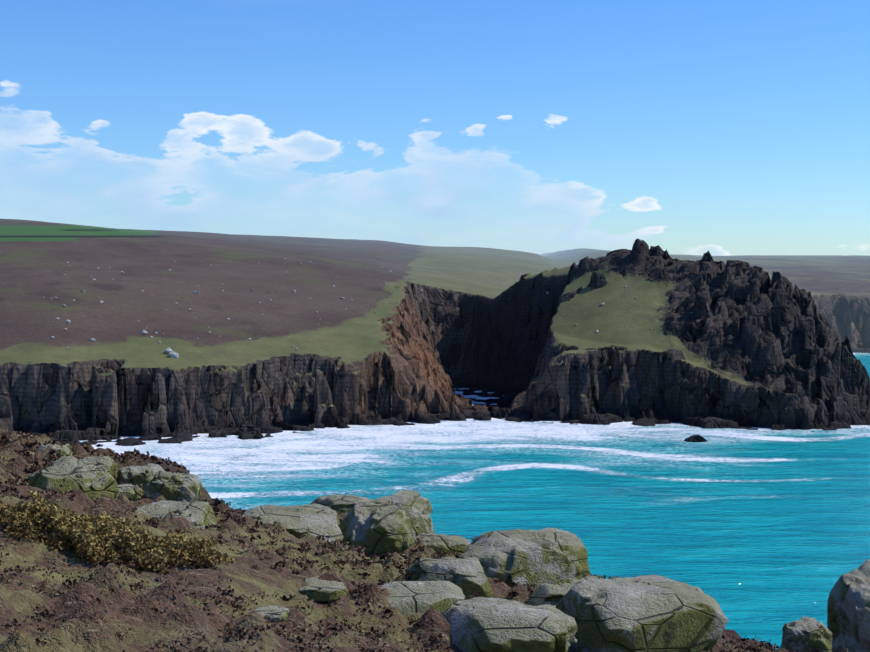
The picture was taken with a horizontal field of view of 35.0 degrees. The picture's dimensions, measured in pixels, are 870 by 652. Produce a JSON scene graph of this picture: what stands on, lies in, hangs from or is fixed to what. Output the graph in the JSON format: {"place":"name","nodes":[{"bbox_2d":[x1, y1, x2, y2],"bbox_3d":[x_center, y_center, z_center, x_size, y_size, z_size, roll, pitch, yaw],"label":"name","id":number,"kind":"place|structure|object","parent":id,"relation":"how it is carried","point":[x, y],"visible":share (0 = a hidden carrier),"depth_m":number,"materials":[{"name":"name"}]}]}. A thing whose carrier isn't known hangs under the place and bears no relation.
{"place":"outdoors","nodes":[
{"label":"outdoors","id":0,"kind":"place"},
{"bbox_2d":[0,427,787,651],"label":"ground","id":1,"kind":"structure","parent":0,"point":[140,618],"depth_m":8.71,"materials":[{"name":"brown soil"}]},
{"bbox_2d":[38,443,72,455],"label":"boulder","id":2,"kind":"object","parent":1,"relation":"on","point":[66,449],"visible":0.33,"depth_m":18.54,"materials":[{"name":"stone"}]},
{"bbox_2d":[28,456,119,500],"bbox_3d":[-3.117,1.405,11.760,0.679,0.482,0.939,5,12,21],"label":"boulder","id":3,"kind":"object","parent":1,"relation":"on","point":[92,482],"visible":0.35,"depth_m":11.65,"materials":[{"name":"stone"}]},
{"bbox_2d":[79,456,117,479],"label":"boulder","id":4,"kind":"object","parent":1,"relation":"on","point":[109,464],"visible":0.27,"depth_m":17.39,"materials":[{"name":"stone"}]},
{"bbox_2d":[0,491,236,573],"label":"gorse bush","id":5,"kind":"object","parent":1,"relation":"on","point":[111,535],"visible":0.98,"depth_m":9.04,"materials":[{"name":"yellow plant"}]},
{"bbox_2d":[118,484,141,501],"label":"boulder","id":6,"kind":"object","parent":1,"relation":"on","point":[131,492],"visible":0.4,"depth_m":14.50,"materials":[{"name":"stone"}]},
{"bbox_2d":[117,463,164,488],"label":"boulder","id":7,"kind":"object","parent":1,"relation":"on","point":[136,475],"visible":0.48,"depth_m":17.63,"materials":[{"name":"stone"}]},
{"bbox_2d":[144,470,202,500],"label":"boulder","id":8,"kind":"object","parent":1,"relation":"on","point":[174,486],"visible":0.75,"depth_m":16.24,"materials":[{"name":"stone"}]},
{"bbox_2d":[136,500,217,529],"bbox_3d":[-2.335,1.669,11.701,0.842,0.238,0.976,4,10,26],"label":"boulder","id":9,"kind":"object","parent":1,"relation":"on","point":[202,514],"visible":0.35,"depth_m":11.77,"materials":[{"name":"stone"}]},
{"bbox_2d":[176,563,202,570],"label":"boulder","id":10,"kind":"object","parent":1,"relation":"on","point":[180,568],"visible":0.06,"depth_m":9.10,"materials":[{"name":"stone"}]},
{"bbox_2d":[254,606,288,621],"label":"boulder","id":11,"kind":"object","parent":1,"relation":"on","point":[276,613],"visible":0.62,"depth_m":7.75,"materials":[{"name":"stone"}]},
{"bbox_2d":[242,503,342,545],"bbox_3d":[-1.448,1.971,13.729,1.056,0.383,1.339,-2,-2,-6],"label":"boulder","id":12,"kind":"object","parent":1,"relation":"on","point":[314,519],"visible":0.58,"depth_m":13.38,"materials":[{"name":"stone"}]},
{"bbox_2d":[298,576,347,601],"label":"boulder","id":13,"kind":"object","parent":1,"relation":"on","point":[315,589],"visible":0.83,"depth_m":9.56,"materials":[{"name":"stone"}]},
{"bbox_2d":[310,494,373,512],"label":"boulder","id":14,"kind":"object","parent":1,"relation":"on","point":[341,503],"visible":0.31,"depth_m":21.11,"materials":[{"name":"stone"}]},
{"bbox_2d":[334,501,415,555],"bbox_3d":[-0.608,2.052,13.668,0.886,0.587,0.857,1,2,14],"label":"boulder","id":15,"kind":"object","parent":1,"relation":"on","point":[381,529],"visible":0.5,"depth_m":13.36,"materials":[{"name":"stone"}]},
{"bbox_2d":[369,490,434,533],"bbox_3d":[-0.592,2.582,18.975,1.191,0.640,1.035,3,8,10],"label":"boulder","id":16,"kind":"object","parent":1,"relation":"on","point":[414,506],"visible":0.35,"depth_m":18.70,"materials":[{"name":"stone"}]},
{"bbox_2d":[379,581,464,616],"bbox_3d":[-0.132,2.011,10.247,0.717,0.120,0.915,0,2,-3],"label":"boulder","id":17,"kind":"object","parent":1,"relation":"on","point":[408,598],"visible":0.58,"depth_m":10.08,"materials":[{"name":"stone"}]},
{"bbox_2d":[0,427,854,651],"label":"heather clumps","id":18,"kind":"object","parent":1,"relation":"on","point":[21,481],"visible":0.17,"depth_m":10.56,"materials":[{"name":"brown plant"}]},
{"bbox_2d":[412,533,470,556],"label":"boulder","id":19,"kind":"object","parent":1,"relation":"on","point":[446,544],"visible":0.42,"depth_m":14.10,"materials":[{"name":"stone"}]},
{"bbox_2d":[408,556,494,599],"bbox_3d":[0.130,2.102,11.463,0.712,0.329,0.708,0,2,-10],"label":"boulder","id":20,"kind":"object","parent":1,"relation":"on","point":[466,575],"visible":0.52,"depth_m":11.28,"materials":[{"name":"stone"}]},
{"bbox_2d":[442,597,577,651],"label":"boulder","id":21,"kind":"object","parent":1,"relation":"on","point":[481,624],"visible":0.92,"depth_m":8.72,"materials":[{"name":"stone"}]},
{"bbox_2d":[459,528,589,588],"bbox_3d":[0.849,2.252,13.056,1.230,0.665,1.420,-1,-1,7],"label":"boulder","id":22,"kind":"object","parent":1,"relation":"on","point":[555,556],"visible":0.5,"depth_m":12.64,"materials":[{"name":"stone"}]},
{"bbox_2d":[525,583,574,606],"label":"boulder","id":23,"kind":"object","parent":1,"relation":"on","point":[547,594],"visible":0.17,"depth_m":11.22,"materials":[{"name":"stone"}]},
{"bbox_2d":[555,575,728,651],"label":"boulder","id":24,"kind":"object","parent":1,"relation":"on","point":[649,613],"visible":0.85,"depth_m":10.06,"materials":[{"name":"stone"}]},
{"bbox_2d":[779,616,832,651],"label":"boulder","id":25,"kind":"object","parent":1,"relation":"on","point":[805,634],"visible":0.9,"depth_m":12.74,"materials":[{"name":"stone"}]},
{"bbox_2d":[827,559,869,651],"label":"boulder","id":26,"kind":"object","parent":1,"relation":"on","point":[848,616],"visible":0.88,"depth_m":14.52,"materials":[{"name":"stone"}]},
{"bbox_2d":[0,219,869,445],"bbox_3d":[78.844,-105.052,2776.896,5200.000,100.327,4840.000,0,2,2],"label":"headland terrain","id":27,"kind":"structure","parent":0,"point":[774,342],"depth_m":484.13,"materials":[{"name":"brown stone"}]},
{"bbox_2d":[42,253,692,357],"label":"scattered rocks","id":28,"kind":"object","parent":27,"relation":"on","point":[171,352],"visible":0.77,"depth_m":488.12,"materials":[{"name":"grey stone"}]},
{"bbox_2d":[0,0,869,255],"label":"sky","id":29,"kind":"structure","parent":0,"point":[682,127],"materials":[{"name":"blue"}]},
{"bbox_2d":[79,353,869,648],"bbox_3d":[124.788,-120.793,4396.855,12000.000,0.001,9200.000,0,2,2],"label":"sea water","id":30,"kind":"structure","parent":0,"point":[763,534],"depth_m":322.46,"materials":[{"name":"teal liquid"}]}
]}

